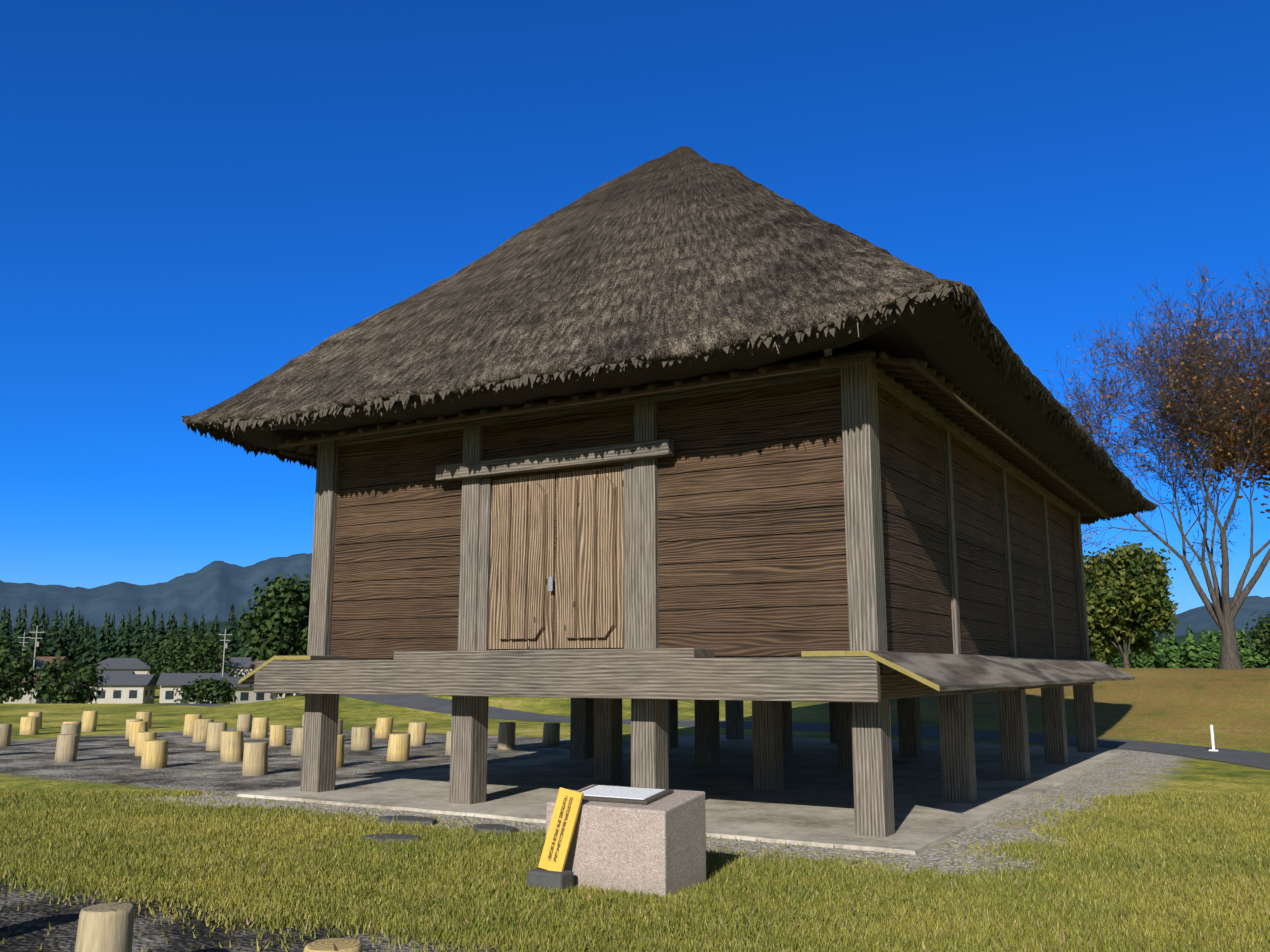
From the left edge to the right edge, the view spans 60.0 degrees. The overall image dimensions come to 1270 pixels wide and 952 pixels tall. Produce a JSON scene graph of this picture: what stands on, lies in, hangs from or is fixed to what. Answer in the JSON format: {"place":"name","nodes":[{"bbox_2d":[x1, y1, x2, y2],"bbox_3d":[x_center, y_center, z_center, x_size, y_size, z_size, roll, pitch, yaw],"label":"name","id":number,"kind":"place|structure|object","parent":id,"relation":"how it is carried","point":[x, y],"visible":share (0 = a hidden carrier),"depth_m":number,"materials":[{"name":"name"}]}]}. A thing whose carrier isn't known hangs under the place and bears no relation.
{"place":"outdoors","nodes":[
{"label":"outdoors","id":0,"kind":"place"},
{"bbox_2d":[0,786,1269,951],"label":"grass","id":1,"kind":"structure","parent":0,"point":[1175,825],"depth_m":8.27,"materials":[{"name":"green plant"}]},
{"bbox_2d":[0,668,1269,951],"bbox_3d":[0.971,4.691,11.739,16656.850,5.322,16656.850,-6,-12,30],"label":"ground","id":2,"kind":"structure","parent":0,"point":[1186,706],"depth_m":19.14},
{"bbox_2d":[0,723,11,746],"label":"log stump","id":3,"kind":"object","parent":2,"relation":"on","point":[5,734],"visible":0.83,"depth_m":23.31,"materials":[{"name":"brown wood"}]},
{"bbox_2d":[0,647,38,703],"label":"tree","id":4,"kind":"object","parent":2,"relation":"on","point":[14,663],"visible":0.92,"depth_m":126.17,"materials":[{"name":"green plant"}]},
{"bbox_2d":[3,673,42,703],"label":"house","id":5,"kind":"structure","parent":2,"relation":"on","point":[24,699],"depth_m":154.87,"materials":[{"name":"white paint"}]},
{"bbox_2d":[18,632,30,653],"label":"utility pole","id":6,"kind":"object","parent":2,"relation":"on","point":[24,637],"visible":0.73,"depth_m":174.75,"materials":[{"name":"concrete"}]},
{"bbox_2d":[0,635,49,671],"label":"tree","id":7,"kind":"object","parent":2,"relation":"on","point":[3,641],"visible":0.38,"depth_m":160.23,"materials":[{"name":"green plant"}]},
{"bbox_2d":[19,716,38,734],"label":"log stump","id":8,"kind":"object","parent":2,"relation":"on","point":[29,725],"visible":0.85,"depth_m":27.44,"materials":[{"name":"brown wood"}]},
{"bbox_2d":[9,657,59,703],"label":"house","id":9,"kind":"structure","parent":2,"relation":"on","point":[38,661],"depth_m":165.87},
{"bbox_2d":[28,711,41,728],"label":"log stump","id":10,"kind":"object","parent":2,"relation":"on","point":[37,713],"visible":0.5,"depth_m":30.12,"materials":[{"name":"brown wood"}]},
{"bbox_2d":[29,626,43,703],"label":"utility pole","id":11,"kind":"object","parent":2,"relation":"on","point":[36,642],"visible":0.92,"depth_m":149.68,"materials":[{"name":"concrete"}]},
{"bbox_2d":[36,657,70,669],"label":"house","id":12,"kind":"structure","parent":2,"relation":"on","point":[45,659],"depth_m":208.53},
{"bbox_2d":[54,734,78,761],"bbox_3d":[-10.128,4.902,19.579,0.368,0.592,0.363,1,-10,-8],"label":"log stump","id":13,"kind":"object","parent":2,"relation":"on","point":[66,748],"visible":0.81,"depth_m":19.47,"materials":[{"name":"brown wood"}]},
{"bbox_2d":[28,657,108,703],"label":"bush","id":14,"kind":"object","parent":2,"relation":"on","point":[87,676],"visible":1,"depth_m":115.60,"materials":[{"name":"green plant"}]},
{"bbox_2d":[61,724,79,744],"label":"log stump","id":15,"kind":"object","parent":2,"relation":"on","point":[70,728],"visible":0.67,"depth_m":22.07,"materials":[{"name":"brown wood"}]},
{"bbox_2d":[63,721,81,741],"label":"log stump","id":16,"kind":"object","parent":2,"relation":"on","point":[72,722],"visible":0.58,"depth_m":24.74,"materials":[{"name":"brown wood"}]},
{"bbox_2d":[81,711,97,731],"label":"log stump","id":17,"kind":"object","parent":2,"relation":"on","point":[89,723],"visible":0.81,"depth_m":28.82,"materials":[{"name":"brown wood"}]},
{"bbox_2d":[53,671,134,703],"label":"house","id":18,"kind":"structure","parent":2,"relation":"on","point":[113,672],"depth_m":173.42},
{"bbox_2d":[75,902,134,951],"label":"log stump","id":19,"kind":"object","parent":2,"relation":"on","point":[105,927],"visible":1,"depth_m":5.57,"materials":[{"name":"brown wood"}]},
{"bbox_2d":[94,658,153,673],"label":"house","id":20,"kind":"structure","parent":2,"relation":"on","point":[136,665],"depth_m":194.45,"materials":[{"name":"grey tile"}]},
{"bbox_2d":[92,674,157,703],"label":"house","id":21,"kind":"structure","parent":2,"relation":"on","point":[128,688],"depth_m":159.84,"materials":[{"name":"white paint"}]},
{"bbox_2d":[125,719,142,738],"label":"log stump","id":22,"kind":"object","parent":2,"relation":"on","point":[128,721],"visible":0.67,"depth_m":25.94,"materials":[{"name":"brown wood"}]},
{"bbox_2d":[129,721,147,746],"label":"log stump","id":23,"kind":"object","parent":2,"relation":"on","point":[137,726],"visible":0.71,"depth_m":23.40,"materials":[{"name":"brown wood"}]},
{"bbox_2d":[136,711,151,728],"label":"log stump","id":24,"kind":"object","parent":2,"relation":"on","point":[145,715],"visible":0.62,"depth_m":30.18,"materials":[{"name":"brown wood"}]},
{"bbox_2d":[135,731,156,755],"bbox_3d":[-9.297,5.154,20.932,0.385,0.562,0.399,1,-10,-8],"label":"log stump","id":25,"kind":"object","parent":2,"relation":"on","point":[141,737],"visible":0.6,"depth_m":20.78,"materials":[{"name":"brown wood"}]},
{"bbox_2d":[0,603,305,678],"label":"trees","id":26,"kind":"object","parent":2,"relation":"on","point":[135,636],"visible":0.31,"depth_m":247.09,"materials":[{"name":"green plant"}]},
{"bbox_2d":[140,740,167,768],"bbox_3d":[-8.012,4.698,18.349,0.414,0.568,0.414,7,-12,-34],"label":"log stump","id":27,"kind":"object","parent":2,"relation":"on","point":[154,754],"visible":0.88,"depth_m":18.20,"materials":[{"name":"brown wood"}]},
{"bbox_2d":[133,620,227,675],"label":"tree","id":28,"kind":"object","parent":2,"relation":"on","point":[150,654],"visible":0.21,"depth_m":196.99,"materials":[{"name":"green plant"}]},
{"bbox_2d":[183,714,201,734],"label":"log stump","id":29,"kind":"object","parent":2,"relation":"on","point":[189,724],"visible":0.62,"depth_m":27.30,"materials":[{"name":"brown wood"}]},
{"bbox_2d":[156,673,229,702],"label":"house","id":30,"kind":"structure","parent":2,"relation":"on","point":[168,682],"depth_m":155.44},
{"bbox_2d":[150,627,238,688],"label":"tree","id":31,"kind":"object","parent":2,"relation":"on","point":[210,643],"visible":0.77,"depth_m":168.36,"materials":[{"name":"green plant"}]},
{"bbox_2d":[192,719,213,741],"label":"log stump","id":32,"kind":"object","parent":2,"relation":"on","point":[200,729],"visible":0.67,"depth_m":24.69,"materials":[{"name":"brown wood"}]},
{"bbox_2d":[169,675,241,703],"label":"bush","id":33,"kind":"object","parent":2,"relation":"on","point":[208,690],"visible":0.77,"depth_m":117.52,"materials":[{"name":"green plant"}]},
{"bbox_2d":[206,722,226,750],"bbox_3d":[-8.486,5.335,22.299,0.394,0.678,0.397,3,-10,-14],"label":"log stump","id":34,"kind":"object","parent":2,"relation":"on","point":[215,729],"visible":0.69,"depth_m":22.14,"materials":[{"name":"brown wood"}]},
{"bbox_2d":[219,629,231,676],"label":"utility pole","id":35,"kind":"object","parent":2,"relation":"on","point":[225,644],"visible":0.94,"depth_m":159.14,"materials":[{"name":"concrete"}]},
{"bbox_2d":[220,731,243,761],"bbox_3d":[-7.197,4.897,19.706,0.435,0.645,0.427,9,-14,-43],"label":"log stump","id":36,"kind":"object","parent":2,"relation":"on","point":[231,746],"visible":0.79,"depth_m":19.56,"materials":[{"name":"brown wood"}]},
{"bbox_2d":[215,657,252,676],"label":"house","id":37,"kind":"structure","parent":2,"relation":"on","point":[242,669],"depth_m":209.47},
{"bbox_2d":[209,677,269,703],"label":"house","id":38,"kind":"structure","parent":2,"relation":"on","point":[246,693],"depth_m":152.34,"materials":[{"name":"white paint"}]},
{"bbox_2d":[236,714,251,731],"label":"log stump","id":39,"kind":"object","parent":2,"relation":"on","point":[244,722],"visible":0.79,"depth_m":28.67,"materials":[{"name":"brown wood"}]},
{"bbox_2d":[242,742,267,775],"bbox_3d":[-5.905,4.455,17.111,0.383,0.618,0.383,1,-10,-5],"label":"log stump","id":40,"kind":"object","parent":2,"relation":"on","point":[255,758],"visible":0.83,"depth_m":16.98,"materials":[{"name":"brown wood"}]},
{"bbox_2d":[250,717,268,738],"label":"log stump","id":41,"kind":"object","parent":2,"relation":"on","point":[259,729],"visible":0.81,"depth_m":26.12,"materials":[{"name":"brown wood"}]},
{"bbox_2d":[249,658,294,699],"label":"house","id":42,"kind":"structure","parent":2,"relation":"on","point":[273,696],"depth_m":178.92,"materials":[{"name":"white paint"}]},
{"bbox_2d":[236,566,310,696],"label":"tree","id":43,"kind":"object","parent":2,"relation":"on","point":[288,598],"visible":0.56,"depth_m":108.91,"materials":[{"name":"green plant"}]},
{"bbox_2d":[269,724,285,745],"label":"log stump","id":44,"kind":"object","parent":2,"relation":"on","point":[277,737],"visible":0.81,"depth_m":23.50,"materials":[{"name":"brown wood"}]},
{"bbox_2d":[290,727,303,755],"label":"log stump","id":45,"kind":"object","parent":2,"relation":"on","point":[297,742],"visible":0.46,"depth_m":20.90,"materials":[{"name":"brown wood"}]},
{"bbox_2d":[303,938,362,951],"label":"log stump","id":46,"kind":"object","parent":2,"relation":"on","point":[338,945],"visible":1,"depth_m":4.79,"materials":[{"name":"brown wood"}]},
{"bbox_2d":[336,734,344,767],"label":"log stump","id":47,"kind":"object","parent":2,"relation":"on","point":[340,753],"visible":0.31,"depth_m":18.41,"materials":[{"name":"brown wood"}]},
{"bbox_2d":[338,719,342,733],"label":"log stump","id":48,"kind":"object","parent":2,"relation":"on","point":[340,726],"visible":0.17,"depth_m":24.92,"materials":[{"name":"grey wood"}]},
{"bbox_2d":[351,726,371,750],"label":"log stump","id":49,"kind":"object","parent":2,"relation":"on","point":[361,738],"visible":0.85,"depth_m":22.23,"materials":[{"name":"brown wood"}]},
{"bbox_2d":[374,717,392,737],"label":"log stump","id":50,"kind":"object","parent":2,"relation":"on","point":[384,727],"visible":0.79,"depth_m":26.21,"materials":[{"name":"brown wood"}]},
{"bbox_2d":[363,833,419,842],"bbox_3d":[-2.327,3.492,10.521,0.636,0.095,0.407,0,-10,2],"label":"stepping stone","id":51,"kind":"object","parent":2,"relation":"on","point":[390,836],"visible":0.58,"depth_m":10.44,"materials":[{"name":"grey stone"}]},
{"bbox_2d":[386,733,410,760],"bbox_3d":[-4.269,4.944,19.823,0.427,0.593,0.408,3,-10,-15],"label":"log stump","id":52,"kind":"object","parent":2,"relation":"on","point":[398,749],"visible":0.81,"depth_m":19.69,"materials":[{"name":"brown wood"}]},
{"bbox_2d":[378,815,437,825],"bbox_3d":[-2.433,3.715,11.788,0.783,0.095,0.439,-3,-11,19],"label":"stepping stone","id":53,"kind":"object","parent":2,"relation":"on","point":[414,819],"visible":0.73,"depth_m":11.69,"materials":[{"name":"grey stone"}]},
{"bbox_2d":[408,722,426,745],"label":"log stump","id":54,"kind":"object","parent":2,"relation":"on","point":[417,731],"visible":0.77,"depth_m":23.64,"materials":[{"name":"brown wood"}]},
{"bbox_2d":[445,731,450,754],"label":"log stump","id":55,"kind":"object","parent":2,"relation":"on","point":[448,744],"visible":0.19,"depth_m":21.04,"materials":[{"name":"brown wood"}]},
{"bbox_2d":[472,824,517,834],"bbox_3d":[-1.408,3.597,11.118,0.615,0.095,0.408,-22,-24,65],"label":"stepping stone","id":56,"kind":"object","parent":2,"relation":"on","point":[487,827],"visible":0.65,"depth_m":11.05,"materials":[{"name":"grey stone"}]},
{"bbox_2d":[497,722,515,749],"bbox_3d":[-2.635,5.385,22.541,0.383,0.664,0.362,9,-13,-40],"label":"log stump","id":57,"kind":"object","parent":2,"relation":"on","point":[506,736],"visible":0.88,"depth_m":22.42,"materials":[{"name":"grey wood"}]},
{"bbox_2d":[527,868,573,891],"bbox_3d":[-0.635,3.056,8.212,0.320,0.215,0.180,-6,-12,30],"label":"sign base","id":58,"kind":"object","parent":2,"relation":"on","point":[541,877],"visible":0.56,"depth_m":8.14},
{"bbox_2d":[538,787,583,871],"bbox_3d":[-0.559,2.679,8.318,0.210,0.600,0.030,5,-20,32],"label":"sign","id":59,"kind":"object","parent":58,"relation":"on","point":[556,847],"visible":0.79,"depth_m":8.30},
{"bbox_2d":[542,723,559,744],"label":"log stump","id":60,"kind":"object","parent":2,"relation":"on","point":[551,733],"visible":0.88,"depth_m":23.75,"materials":[{"name":"grey wood"}]},
{"bbox_2d":[254,648,880,702],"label":"beam","id":61,"kind":"structure","parent":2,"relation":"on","point":[680,673],"depth_m":11.93,"materials":[{"name":"grey wood"}]},
{"bbox_2d":[546,784,705,896],"bbox_3d":[-0.070,2.833,8.501,1.060,0.795,0.660,-6,-12,30],"label":"stone pedestal","id":62,"kind":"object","parent":2,"relation":"on","point":[638,839],"depth_m":8.21,"materials":[{"name":"stone"}]},
{"bbox_2d":[237,737,1126,854],"bbox_3d":[2.295,4.840,17.939,8.988,0.165,14.315,-6,-12,30],"label":"concrete pad","id":63,"kind":"object","parent":2,"relation":"on","point":[924,819],"visible":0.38,"depth_m":14.44,"materials":[{"name":"grey concrete"}]},
{"bbox_2d":[300,683,1096,836],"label":"stilts","id":64,"kind":"object","parent":63,"relation":"on","point":[860,734],"visible":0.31,"depth_m":14.57,"materials":[{"name":"grey wood"}]},
{"bbox_2d":[880,672,1094,698],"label":"floor beams","id":65,"kind":"structure","parent":64,"relation":"on","point":[896,685],"depth_m":11.66,"materials":[{"name":"brown wood"}]},
{"bbox_2d":[880,663,898,672],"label":"floor beams","id":66,"kind":"structure","parent":65,"relation":"on","point":[884,668],"depth_m":10.87,"materials":[{"name":"brown wood"}]},
{"bbox_2d":[347,656,801,659],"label":"sill","id":67,"kind":"structure","parent":66,"relation":"on","point":[715,657],"depth_m":11.66,"materials":[{"name":"brown wood"}]},
{"bbox_2d":[238,655,346,683],"bbox_3d":[-1.135,3.577,20.290,1.330,0.373,14.025,-6,-12,30],"label":"skirt","id":68,"kind":"object","parent":67,"relation":"on","point":[248,678],"visible":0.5,"depth_m":14.40,"materials":[{"name":"yellow wood"}]},
{"bbox_2d":[330,377,848,658],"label":"front wall","id":69,"kind":"structure","parent":67,"relation":"on","point":[751,539],"depth_m":12.22,"materials":[{"name":"brown wood"}]},
{"bbox_2d":[476,462,633,649],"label":"door jambs","id":70,"kind":"structure","parent":69,"relation":"attached to","point":[484,565],"depth_m":13.40,"materials":[{"name":"brown wood"}]},
{"bbox_2d":[488,466,623,648],"bbox_3d":[-0.969,0.992,13.051,1.923,2.085,0.089,-6,-12,30],"label":"door","id":71,"kind":"structure","parent":69,"relation":"in","point":[589,586],"depth_m":12.99,"materials":[{"name":"brown wood"}]},
{"bbox_2d":[548,577,552,590],"bbox_3d":[-0.994,1.273,12.958,0.060,0.170,0.020,-6,-12,30],"label":"lock","id":72,"kind":"object","parent":71,"relation":"attached to","point":[550,583],"visible":1,"depth_m":12.95,"materials":[{"name":"metal"}]},
{"bbox_2d":[307,350,1089,659],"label":"pillars","id":73,"kind":"structure","parent":67,"relation":"on","point":[867,624],"depth_m":12.55,"materials":[{"name":"grey wood"}]},
{"bbox_2d":[435,438,673,481],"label":"lintel","id":74,"kind":"structure","parent":73,"relation":"attached to","point":[643,450],"depth_m":13.02,"materials":[{"name":"grey wood"}]},
{"bbox_2d":[336,354,839,446],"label":"beam","id":75,"kind":"structure","parent":73,"relation":"on","point":[756,383],"depth_m":12.95,"materials":[{"name":"brown wood"}]},
{"bbox_2d":[277,350,1111,523],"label":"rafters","id":76,"kind":"object","parent":73,"relation":"attached to","point":[939,393],"visible":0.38,"depth_m":13.00,"materials":[{"name":"brown wood"}]},
{"bbox_2d":[182,146,1157,517],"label":"thatch roof","id":77,"kind":"structure","parent":76,"relation":"on","point":[676,254],"depth_m":13.00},
{"bbox_2d":[181,281,1155,524],"bbox_3d":[2.313,0.118,18.822,10.642,0.475,15.687,-6,-12,30],"label":"roof eave","id":78,"kind":"object","parent":77,"relation":"attached to","point":[937,294],"visible":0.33,"depth_m":11.97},
{"bbox_2d":[328,350,1075,515],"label":"roof beam","id":79,"kind":"structure","parent":73,"relation":"on","point":[899,391],"depth_m":14.55,"materials":[{"name":"brown wood"}]},
{"bbox_2d":[801,651,1134,691],"bbox_3d":[5.768,2.867,16.248,1.330,0.373,14.025,-6,-12,30],"label":"skirt","id":80,"kind":"object","parent":67,"relation":"on","point":[945,672],"visible":0.98,"depth_m":12.49,"materials":[{"name":"grey wood"}]},
{"bbox_2d":[877,385,1081,659],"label":"wall","id":81,"kind":"structure","parent":67,"relation":"on","point":[916,564],"depth_m":14.52,"materials":[{"name":"brown wood"}]},
{"bbox_2d":[1091,646,1145,667],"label":"bush","id":82,"kind":"object","parent":2,"relation":"on","point":[1114,660],"depth_m":168.74,"materials":[{"name":"green plant"}]},
{"bbox_2d":[1083,540,1180,667],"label":"tree","id":83,"kind":"object","parent":2,"relation":"on","point":[1128,605],"visible":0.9,"depth_m":67.86,"materials":[{"name":"green plant"}]},
{"bbox_2d":[1043,257,1269,668],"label":"tree","id":84,"kind":"object","parent":2,"relation":"on","point":[1185,419],"visible":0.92,"depth_m":36.06,"materials":[{"name":"bark"},{"name":"orange-brown autumn leaf"}]},
{"bbox_2d":[1192,355,1269,518],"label":"autumn leaves","id":85,"kind":"object","parent":84,"relation":"attached to","point":[1263,472],"visible":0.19,"depth_m":42.79,"materials":[{"name":"plant"}]},
{"bbox_2d":[1107,624,1269,667],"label":"hedge","id":86,"kind":"object","parent":2,"relation":"on","point":[1167,653],"visible":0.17,"depth_m":180.56,"materials":[{"name":"green plant"}]},
{"bbox_2d":[1209,725,1217,750],"bbox_3d":[11.426,5.243,21.750,0.160,0.630,0.160,-6,-12,30],"label":"marker post","id":87,"kind":"object","parent":2,"relation":"on","point":[1212,738],"visible":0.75,"depth_m":21.74,"materials":[{"name":"white paint"}]},
{"bbox_2d":[1240,612,1269,658],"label":"bush","id":88,"kind":"object","parent":2,"relation":"on","point":[1262,629],"visible":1,"depth_m":164.94,"materials":[{"name":"green plant"}]},
{"bbox_2d":[0,553,1269,635],"bbox_3d":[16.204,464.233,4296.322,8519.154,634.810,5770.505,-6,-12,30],"label":"mountain range","id":89,"kind":"structure","parent":0,"point":[211,590],"depth_m":4787.21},
{"bbox_2d":[0,0,1269,613],"label":"sky","id":90,"kind":"structure","parent":0,"point":[197,196],"materials":[{"name":"blue"}]},
{"bbox_2d":[11,619,1269,667],"bbox_3d":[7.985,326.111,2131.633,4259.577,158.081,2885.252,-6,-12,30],"label":"tree line","id":91,"kind":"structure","parent":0,"point":[208,625],"depth_m":2551.70,"materials":[{"name":"green plant"}]},
{"bbox_2d":[138,694,1269,769],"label":"asphalt path","id":92,"kind":"structure","parent":0,"point":[1234,756],"depth_m":27.71,"materials":[{"name":"grey asphalt"}]}
]}

